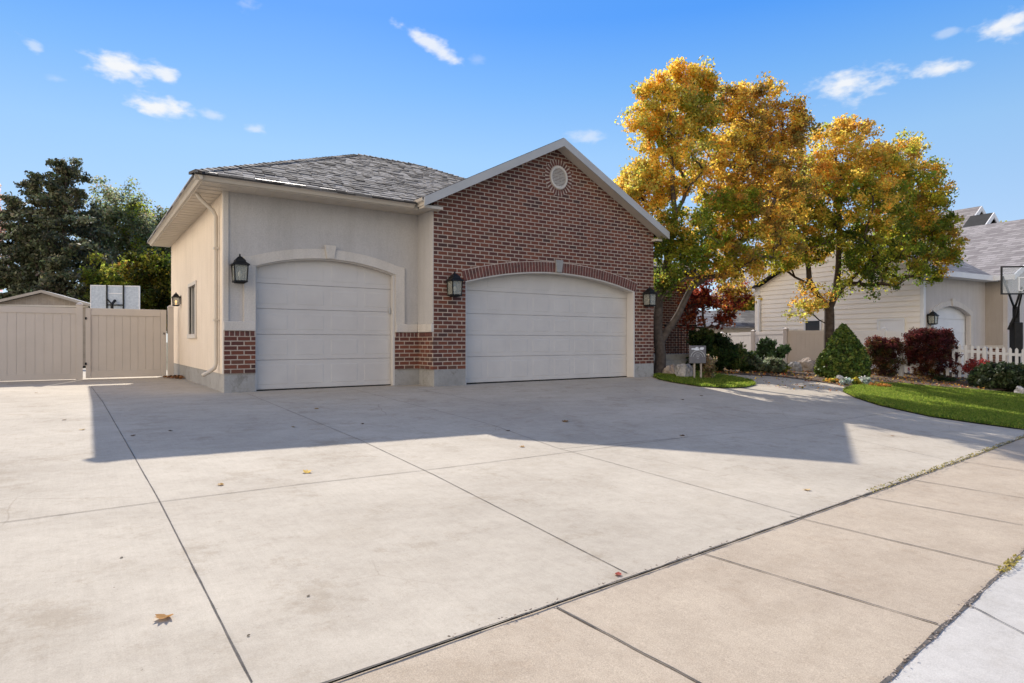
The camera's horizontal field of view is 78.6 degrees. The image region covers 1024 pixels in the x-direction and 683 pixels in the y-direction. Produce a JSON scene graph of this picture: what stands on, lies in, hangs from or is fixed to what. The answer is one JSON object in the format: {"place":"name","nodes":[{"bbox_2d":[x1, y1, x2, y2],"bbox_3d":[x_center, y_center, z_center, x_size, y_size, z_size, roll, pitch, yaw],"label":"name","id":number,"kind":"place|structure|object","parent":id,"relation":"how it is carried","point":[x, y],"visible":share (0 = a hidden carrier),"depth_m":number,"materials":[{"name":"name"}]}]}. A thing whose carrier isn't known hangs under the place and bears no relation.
{"place":"outdoors","nodes":[
{"label":"outdoors","id":0,"kind":"place"},
{"bbox_2d":[0,368,1023,682],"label":"driveway","id":1,"kind":"structure","parent":0,"point":[320,580],"depth_m":4.58,"materials":[{"name":"concrete"}]},
{"bbox_2d":[155,614,172,618],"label":"fallen leaf","id":2,"kind":"object","parent":1,"relation":"on","point":[160,616],"visible":1,"depth_m":2.56,"materials":[{"name":"orange plant"}]},
{"bbox_2d":[92,388,252,681],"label":"control joint","id":3,"kind":"object","parent":1,"relation":"on","point":[238,655],"visible":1,"depth_m":2.90,"materials":[{"name":"grey concrete"}]},
{"bbox_2d":[163,375,184,378],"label":"leaf litter","id":4,"kind":"object","parent":1,"relation":"on","point":[176,376],"visible":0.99,"depth_m":15.54,"materials":[{"name":"brown plant"}]},
{"bbox_2d":[6,438,676,521],"bbox_3d":[-0.388,1.140,5.845,6.801,0.147,0.048,0,0,-39],"label":"control joint","id":5,"kind":"object","parent":1,"relation":"on","point":[315,482],"visible":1,"depth_m":4.88,"materials":[{"name":"grey concrete"}]},
{"bbox_2d":[249,394,626,572],"bbox_3d":[-1.961,1.066,7.166,0.150,0.298,9.302,0,0,-34],"label":"control joint","id":6,"kind":"object","parent":1,"relation":"on","point":[478,497],"visible":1,"depth_m":4.48,"materials":[{"name":"grey concrete"}]},
{"bbox_2d":[353,389,802,515],"bbox_3d":[-0.506,1.096,8.447,0.196,0.359,9.376,0,0,-35],"label":"control joint","id":7,"kind":"object","parent":1,"relation":"on","point":[607,461],"visible":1,"depth_m":6.06,"materials":[{"name":"grey concrete"}]},
{"bbox_2d":[321,439,1017,682],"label":"driveway seam","id":8,"kind":"object","parent":1,"relation":"on","point":[417,650],"visible":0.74,"depth_m":2.96,"materials":[{"name":"grey concrete"}]},
{"bbox_2d":[448,457,967,636],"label":"seam litter","id":9,"kind":"object","parent":8,"relation":"on","point":[657,565],"visible":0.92,"depth_m":3.31,"materials":[{"name":"brown plant"}]},
{"bbox_2d":[561,410,904,448],"bbox_3d":[4.581,1.269,9.730,10.026,0.212,0.253,0,0,-37],"label":"control joint","id":10,"kind":"object","parent":1,"relation":"on","point":[726,433],"visible":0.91,"depth_m":8.30,"materials":[{"name":"grey concrete"}]},
{"bbox_2d":[736,375,836,390],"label":"leaf litter","id":11,"kind":"object","parent":1,"relation":"on","point":[802,387],"visible":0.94,"depth_m":16.01,"materials":[{"name":"orange plant"}]},
{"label":"lawn island","id":12,"kind":"structure","parent":1,"relation":"on","visible":0},
{"bbox_2d":[662,364,675,373],"bbox_3d":[4.285,0.815,16.900,0.512,0.413,0.416,0,0,-35],"label":"boulder","id":13,"kind":"object","parent":12,"relation":"on","point":[669,369],"visible":0.45,"depth_m":16.76,"materials":[{"name":"beige stone"}]},
{"bbox_2d":[674,363,692,376],"bbox_3d":[4.499,0.813,16.400,0.563,0.483,0.427,0,0,-35],"label":"boulder","id":14,"kind":"object","parent":12,"relation":"on","point":[683,370],"visible":0.6,"depth_m":16.24,"materials":[{"name":"grey stone"}]},
{"bbox_2d":[689,346,705,377],"bbox_3d":[4.743,0.598,16.002,0.450,0.981,0.056,0,0,-9],"label":"garden plaque","id":15,"kind":"object","parent":12,"relation":"on","point":[697,354],"visible":0.99,"depth_m":15.99,"materials":[{"name":"metal"}]},
{"bbox_2d":[699,354,717,378],"bbox_3d":[5.086,0.677,16.222,0.448,0.749,0.452,0,0,-35],"label":"hydrangea shrub","id":16,"kind":"object","parent":12,"relation":"on","point":[709,366],"visible":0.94,"depth_m":16.14,"materials":[{"name":"brown plant"}]},
{"bbox_2d":[0,0,1023,342],"label":"sky","id":17,"kind":"structure","parent":0,"point":[154,92],"materials":[{"name":"blue"}]},
{"bbox_2d":[83,343,1023,682],"bbox_3d":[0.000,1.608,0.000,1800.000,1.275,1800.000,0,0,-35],"label":"ground","id":18,"kind":"structure","parent":0,"point":[693,555],"depth_m":3.81,"materials":[{"name":"soil"}]},
{"bbox_2d":[0,184,7,291],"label":"broadleaf tree","id":19,"kind":"object","parent":18,"relation":"on","point":[0,227],"visible":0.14,"depth_m":41.86,"materials":[{"name":"green plant"}]},
{"bbox_2d":[0,302,82,380],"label":"vinyl fence","id":20,"kind":"object","parent":18,"relation":"on","point":[41,343],"visible":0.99,"depth_m":14.71,"materials":[{"name":"beige plastic"}]},
{"bbox_2d":[85,305,173,377],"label":"fence gate","id":21,"kind":"structure","parent":20,"relation":"attached to","point":[125,342],"depth_m":15.70,"materials":[{"name":"beige plastic"}]},
{"bbox_2d":[0,290,89,365],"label":"garden shed","id":22,"kind":"structure","parent":18,"relation":"on","point":[40,298],"depth_m":23.02,"materials":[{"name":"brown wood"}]},
{"bbox_2d":[0,157,117,302],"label":"pine tree","id":23,"kind":"object","parent":18,"relation":"on","point":[43,250],"visible":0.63,"depth_m":35.67,"materials":[{"name":"green plant"}]},
{"bbox_2d":[70,175,127,284],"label":"poplar tree","id":24,"kind":"object","parent":18,"relation":"on","point":[110,195],"visible":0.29,"depth_m":40.52,"materials":[{"name":"green plant"}]},
{"bbox_2d":[77,250,134,302],"bbox_3d":[-22.421,-2.033,34.969,3.229,6.118,3.945,0,0,-35],"label":"broadleaf tree","id":25,"kind":"object","parent":18,"relation":"on","point":[108,274],"visible":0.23,"depth_m":34.37,"materials":[{"name":"green plant"}]},
{"bbox_2d":[90,285,139,308],"bbox_3d":[-14.528,-0.570,22.826,1.620,2.980,1.440,0,0,-15],"label":"basketball hoop","id":26,"kind":"object","parent":18,"relation":"on","point":[114,297],"visible":0.67,"depth_m":22.98,"materials":[{"name":"white paint"}]},
{"bbox_2d":[102,175,161,263],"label":"poplar tree","id":27,"kind":"object","parent":18,"relation":"on","point":[134,237],"visible":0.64,"depth_m":41.23,"materials":[{"name":"green plant"}]},
{"bbox_2d":[114,248,170,334],"bbox_3d":[-19.468,-1.980,33.913,3.810,6.025,3.801,0,0,-35],"label":"broadleaf tree","id":28,"kind":"object","parent":18,"relation":"on","point":[152,281],"visible":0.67,"depth_m":33.21,"materials":[{"name":"green plant"}]},
{"bbox_2d":[139,205,170,267],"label":"poplar tree","id":29,"kind":"object","parent":18,"relation":"on","point":[162,213],"visible":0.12,"depth_m":43.56,"materials":[{"name":"green plant"}]},
{"bbox_2d":[147,138,723,392],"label":"house","id":30,"kind":"structure","parent":18,"relation":"on","point":[545,253],"depth_m":13.21,"materials":[{"name":"paint"}]},
{"bbox_2d":[171,293,180,305],"bbox_3d":[-8.515,-1.077,15.874,0.213,0.360,0.197,0,0,-35],"label":"wall lantern","id":31,"kind":"object","parent":30,"relation":"attached to","point":[175,295],"depth_m":15.85,"materials":[{"name":"black metal"}]},
{"bbox_2d":[187,280,196,338],"bbox_3d":[-7.275,-0.710,14.294,0.115,1.280,1.250,0,0,-35],"label":"window","id":32,"kind":"structure","parent":30,"relation":"in","point":[193,297],"depth_m":14.61,"materials":[{"name":"paint"}]},
{"bbox_2d":[230,254,249,283],"bbox_3d":[-4.876,-1.305,11.205,0.289,0.530,0.314,0,0,-35],"label":"wall lantern","id":33,"kind":"object","parent":30,"relation":"attached to","point":[239,262],"depth_m":11.17,"materials":[{"name":"black metal"}]},
{"bbox_2d":[256,261,390,390],"bbox_3d":[-3.656,-0.440,12.391,3.065,2.780,0.095,0,0,-35],"label":"garage door","id":34,"kind":"structure","parent":30,"relation":"in","point":[320,324],"depth_m":12.32,"materials":[{"name":"paint"}]},
{"bbox_2d":[445,271,463,296],"bbox_3d":[-1.187,-1.185,12.904,0.289,0.530,0.314,0,0,-35],"label":"wall lantern","id":35,"kind":"object","parent":30,"relation":"attached to","point":[451,280],"depth_m":12.86,"materials":[{"name":"black metal"}]},
{"bbox_2d":[466,274,626,383],"bbox_3d":[0.930,-0.440,14.888,5.320,2.780,0.062,0,0,-35],"label":"garage door","id":36,"kind":"structure","parent":30,"relation":"in","point":[520,327],"depth_m":14.73,"materials":[{"name":"paint"}]},
{"bbox_2d":[642,286,657,306],"bbox_3d":[3.551,-1.165,16.179,0.289,0.530,0.314,0,0,-35],"label":"wall lantern","id":37,"kind":"object","parent":30,"relation":"attached to","point":[649,291],"depth_m":16.13,"materials":[{"name":"black metal"}]},
{"bbox_2d":[613,55,827,372],"bbox_3d":[6.001,-3.434,17.905,6.590,9.010,3.669,0,0,-26],"label":"maple tree","id":38,"kind":"object","parent":18,"relation":"on","point":[738,199],"visible":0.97,"depth_m":17.07,"materials":[{"name":"yellow plant"}]},
{"bbox_2d":[696,311,754,332],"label":"outbuilding","id":39,"kind":"structure","parent":18,"relation":"on","point":[745,321],"depth_m":35.01,"materials":[{"name":"paint"}]},
{"bbox_2d":[716,296,754,310],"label":"broadleaf tree","id":40,"kind":"object","parent":18,"relation":"on","point":[751,307],"visible":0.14,"depth_m":42.95,"materials":[{"name":"green plant"}]},
{"bbox_2d":[714,206,1023,372],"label":"house","id":41,"kind":"structure","parent":18,"relation":"on","point":[968,303],"depth_m":24.80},
{"bbox_2d":[804,319,821,330],"bbox_3d":[12.698,-0.640,26.441,0.034,0.600,0.800,0,0,-30],"label":"window","id":42,"kind":"structure","parent":41,"relation":"in","point":[813,324],"depth_m":26.40,"materials":[{"name":"white paint"}]},
{"bbox_2d":[877,318,904,331],"bbox_3d":[14.308,-0.520,23.641,0.044,0.700,1.000,0,0,-30],"label":"window","id":43,"kind":"structure","parent":41,"relation":"in","point":[892,324],"depth_m":23.58,"materials":[{"name":"white paint"}]},
{"bbox_2d":[927,310,938,324],"bbox_3d":[15.266,-0.875,22.713,0.289,0.530,0.314,0,0,-30],"label":"wall lantern","id":44,"kind":"object","parent":41,"relation":"attached to","point":[932,313],"depth_m":22.67,"materials":[{"name":"black metal"}]},
{"bbox_2d":[934,306,965,372],"bbox_3d":[16.558,-0.095,23.882,3.000,2.750,0.059,0,0,-30],"label":"garage door","id":45,"kind":"structure","parent":41,"relation":"in","point":[949,317],"depth_m":24.13,"materials":[{"name":"white paint"}]},
{"bbox_2d":[898,341,1023,377],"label":"picket fence","id":46,"kind":"object","parent":18,"relation":"on","point":[984,352],"visible":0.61,"depth_m":20.08,"materials":[{"name":"paint"}]},
{"bbox_2d":[332,438,1023,682],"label":"sidewalk","id":47,"kind":"structure","parent":0,"point":[704,618],"depth_m":2.97,"materials":[{"name":"concrete"}]},
{"bbox_2d":[557,607,701,682],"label":"sidewalk joint","id":48,"kind":"object","parent":47,"relation":"on","point":[630,645],"visible":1,"depth_m":2.49,"materials":[{"name":"grey concrete"}]},
{"bbox_2d":[703,553,937,623],"bbox_3d":[1.519,1.262,3.267,1.185,0.050,0.014,0,0,44],"label":"sidewalk joint","id":49,"kind":"object","parent":47,"relation":"on","point":[823,589],"visible":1,"depth_m":3.18,"materials":[{"name":"grey concrete"}]},
{"bbox_2d":[792,516,999,565],"bbox_3d":[2.463,1.301,4.137,1.222,0.057,0.015,0,0,45],"label":"sidewalk joint","id":50,"kind":"object","parent":47,"relation":"on","point":[902,542],"visible":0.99,"depth_m":4.04,"materials":[{"name":"grey concrete"}]},
{"bbox_2d":[860,495,1021,524],"bbox_3d":[3.374,1.336,4.998,1.096,0.059,0.015,0,0,38],"label":"sidewalk joint","id":51,"kind":"object","parent":47,"relation":"on","point":[943,510],"visible":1,"depth_m":4.96,"materials":[{"name":"concrete"}]},
{"bbox_2d":[866,435,1023,491],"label":"seam grass","id":52,"kind":"structure","parent":47,"relation":"on","point":[942,465],"depth_m":6.91,"materials":[{"name":"plant"}]},
{"bbox_2d":[653,371,755,387],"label":"grass","id":53,"kind":"structure","parent":0,"point":[721,380],"depth_m":15.55,"materials":[{"name":"green plant"}]},
{"bbox_2d":[715,368,1007,390],"bbox_3d":[9.876,1.227,29.131,18.639,0.573,23.293,0,0,-35],"label":"mulch bed","id":54,"kind":"object","parent":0,"point":[874,377],"visible":0.15,"depth_m":19.18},
{"bbox_2d":[685,326,748,371],"bbox_3d":[6.444,0.271,19.577,1.869,1.500,1.738,0,0,-35],"label":"yew hedge","id":55,"kind":"object","parent":54,"relation":"on","point":[728,354],"visible":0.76,"depth_m":19.19,"materials":[{"name":"green plant"}]},
{"bbox_2d":[673,269,762,333],"bbox_3d":[6.371,-0.615,19.578,2.738,3.378,1.668,0,0,4],"label":"ornamental tree","id":56,"kind":"object","parent":54,"relation":"on","point":[703,299],"visible":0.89,"depth_m":19.38,"materials":[{"name":"red plant"}]},
{"bbox_2d":[727,343,763,371],"bbox_3d":[7.312,0.533,19.854,1.383,1.002,1.234,0,0,-6],"label":"evergreen shrub","id":57,"kind":"object","parent":54,"relation":"on","point":[752,361],"visible":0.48,"depth_m":19.56,"materials":[{"name":"green plant"}]},
{"bbox_2d":[753,355,789,372],"bbox_3d":[8.124,0.714,19.643,1.041,0.659,0.952,0,0,40],"label":"lavender plant","id":58,"kind":"object","parent":54,"relation":"on","point":[772,365],"visible":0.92,"depth_m":19.37,"materials":[{"name":"green plant"}]},
{"bbox_2d":[754,336,791,360],"bbox_3d":[8.597,0.420,20.635,1.256,1.262,0.824,0,0,-10],"label":"mugo pine","id":59,"kind":"object","parent":54,"relation":"on","point":[766,346],"visible":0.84,"depth_m":20.45,"materials":[{"name":"green plant"}]},
{"bbox_2d":[720,328,834,365],"bbox_3d":[11.194,0.408,29.802,1.453,1.997,10.651,0,0,-14],"label":"vinyl fence","id":60,"kind":"object","parent":54,"relation":"on","point":[807,343],"visible":0.34,"depth_m":26.03,"materials":[{"name":"beige plastic"}]},
{"bbox_2d":[782,365,791,372],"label":"green plant","id":61,"kind":"object","parent":54,"relation":"on","point":[787,367],"visible":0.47,"depth_m":19.47,"materials":[{"name":"green plant"}]},
{"bbox_2d":[788,361,801,370],"bbox_3d":[9.507,0.881,21.000,0.586,0.439,0.436,0,0,-35],"label":"boulder","id":62,"kind":"object","parent":54,"relation":"on","point":[796,366],"visible":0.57,"depth_m":20.82,"materials":[{"name":"grey stone"}]},
{"bbox_2d":[798,357,815,371],"bbox_3d":[10.020,0.823,21.195,1.059,0.569,0.648,0,0,-35],"label":"boulder","id":63,"kind":"object","parent":54,"relation":"on","point":[807,363],"visible":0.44,"depth_m":20.86,"materials":[{"name":"beige stone"}]},
{"bbox_2d":[822,377,839,381],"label":"perennial plant","id":64,"kind":"object","parent":54,"relation":"on","point":[831,379],"visible":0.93,"depth_m":17.47,"materials":[{"name":"yellow plant"}]},
{"bbox_2d":[813,322,871,378],"bbox_3d":[10.028,0.267,18.930,1.585,1.692,1.642,0,0,-35],"label":"cone shrub","id":65,"kind":"object","parent":54,"relation":"on","point":[844,353],"visible":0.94,"depth_m":18.51,"materials":[{"name":"green plant"}]},
{"bbox_2d":[839,377,852,384],"bbox_3d":[9.079,1.062,17.031,0.369,0.222,0.323,0,0,-35],"label":"dusty miller","id":66,"kind":"object","parent":54,"relation":"on","point":[845,381],"visible":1,"depth_m":16.99,"materials":[{"name":"white plant"}]},
{"bbox_2d":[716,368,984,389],"bbox_3d":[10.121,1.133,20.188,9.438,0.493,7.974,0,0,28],"label":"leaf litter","id":67,"kind":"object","parent":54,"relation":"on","point":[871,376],"visible":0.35,"depth_m":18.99,"materials":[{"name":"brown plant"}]},
{"bbox_2d":[851,377,862,384],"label":"perennial plant","id":68,"kind":"object","parent":54,"relation":"on","point":[856,380],"visible":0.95,"depth_m":16.93,"materials":[{"name":"yellow plant"}]},
{"bbox_2d":[757,113,969,348],"bbox_3d":[11.622,-3.259,20.572,7.760,8.798,4.135,0,0,-7],"label":"maple tree","id":69,"kind":"object","parent":54,"relation":"on","point":[860,184],"visible":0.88,"depth_m":20.31,"materials":[{"name":"yellow plant"}]},
{"bbox_2d":[863,334,906,375],"bbox_3d":[12.417,0.477,20.928,1.245,1.432,1.347,0,0,-35],"label":"burning bush","id":70,"kind":"object","parent":54,"relation":"on","point":[879,350],"visible":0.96,"depth_m":20.68,"materials":[{"name":"red plant"}]},
{"bbox_2d":[852,327,920,372],"bbox_3d":[13.743,0.458,23.354,0.243,2.030,2.806,0,0,-43],"label":"vinyl fence","id":71,"kind":"object","parent":54,"relation":"on","point":[861,336],"visible":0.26,"depth_m":23.40,"materials":[{"name":"beige plastic"}]},
{"bbox_2d":[901,327,963,378],"bbox_3d":[13.773,0.398,20.601,1.746,1.789,1.715,0,0,-35],"label":"burning bush","id":72,"kind":"object","parent":54,"relation":"on","point":[925,337],"visible":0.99,"depth_m":20.31,"materials":[{"name":"red plant"}]},
{"bbox_2d":[931,376,958,381],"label":"edging plant","id":73,"kind":"object","parent":54,"relation":"on","point":[945,379],"visible":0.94,"depth_m":19.82,"materials":[{"name":"green plant"}]},
{"bbox_2d":[961,358,989,374],"bbox_3d":[14.312,0.942,19.188,1.060,0.927,0.772,0,0,19],"label":"barberry shrub","id":74,"kind":"object","parent":54,"relation":"on","point":[968,367],"visible":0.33,"depth_m":19.19,"materials":[{"name":"red plant"}]},
{"bbox_2d":[965,360,1023,390],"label":"juniper shrub","id":75,"kind":"object","parent":54,"relation":"on","point":[993,375],"visible":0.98,"depth_m":18.24,"materials":[{"name":"green plant"}]},
{"bbox_2d":[843,382,1023,428],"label":"lawn","id":76,"kind":"structure","parent":0,"point":[929,415],"depth_m":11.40,"materials":[{"name":"green plant"}]},
{"bbox_2d":[859,375,873,383],"bbox_3d":[9.715,1.064,17.195,0.402,0.268,0.399,0,0,-35],"label":"dusty miller","id":77,"kind":"object","parent":76,"relation":"on","point":[865,380],"visible":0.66,"depth_m":17.11,"materials":[{"name":"white plant"}]},
{"bbox_2d":[868,381,891,386],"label":"perennial plant","id":78,"kind":"object","parent":76,"relation":"on","point":[880,384],"visible":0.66,"depth_m":16.74,"materials":[{"name":"orange plant"}]},
{"bbox_2d":[1014,386,1023,393],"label":"boulder","id":79,"kind":"object","parent":76,"relation":"on","point":[1019,389],"visible":0.54,"depth_m":17.14,"materials":[{"name":"white stone"}]},
{"bbox_2d":[886,553,1023,682],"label":"driveway apron","id":80,"kind":"object","parent":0,"point":[972,644],"visible":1,"depth_m":2.64,"materials":[{"name":"concrete"}]},
{"bbox_2d":[880,550,1023,682],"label":"apron seam","id":81,"kind":"object","parent":80,"relation":"on","point":[908,658],"visible":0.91,"depth_m":2.76,"materials":[{"name":"grey concrete"}]},
{"bbox_2d":[881,548,1022,681],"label":"seam debris","id":82,"kind":"object","parent":81,"relation":"on","point":[905,660],"visible":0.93,"depth_m":2.87,"materials":[{"name":"brown plant"}]},
{"bbox_2d":[963,601,1023,632],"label":"apron joint","id":83,"kind":"object","parent":80,"relation":"on","point":[994,617],"visible":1,"depth_m":2.94,"materials":[{"name":"grey concrete"}]},
{"bbox_2d":[996,554,1023,571],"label":"seam grass","id":84,"kind":"structure","parent":80,"relation":"on","point":[1007,563],"depth_m":3.69,"materials":[{"name":"plant"}]},
{"bbox_2d":[1000,266,1023,362],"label":"basketball hoop","id":85,"kind":"object","parent":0,"point":[1015,328],"visible":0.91,"depth_m":21.55,"materials":[{"name":"grey plastic"}]}
]}

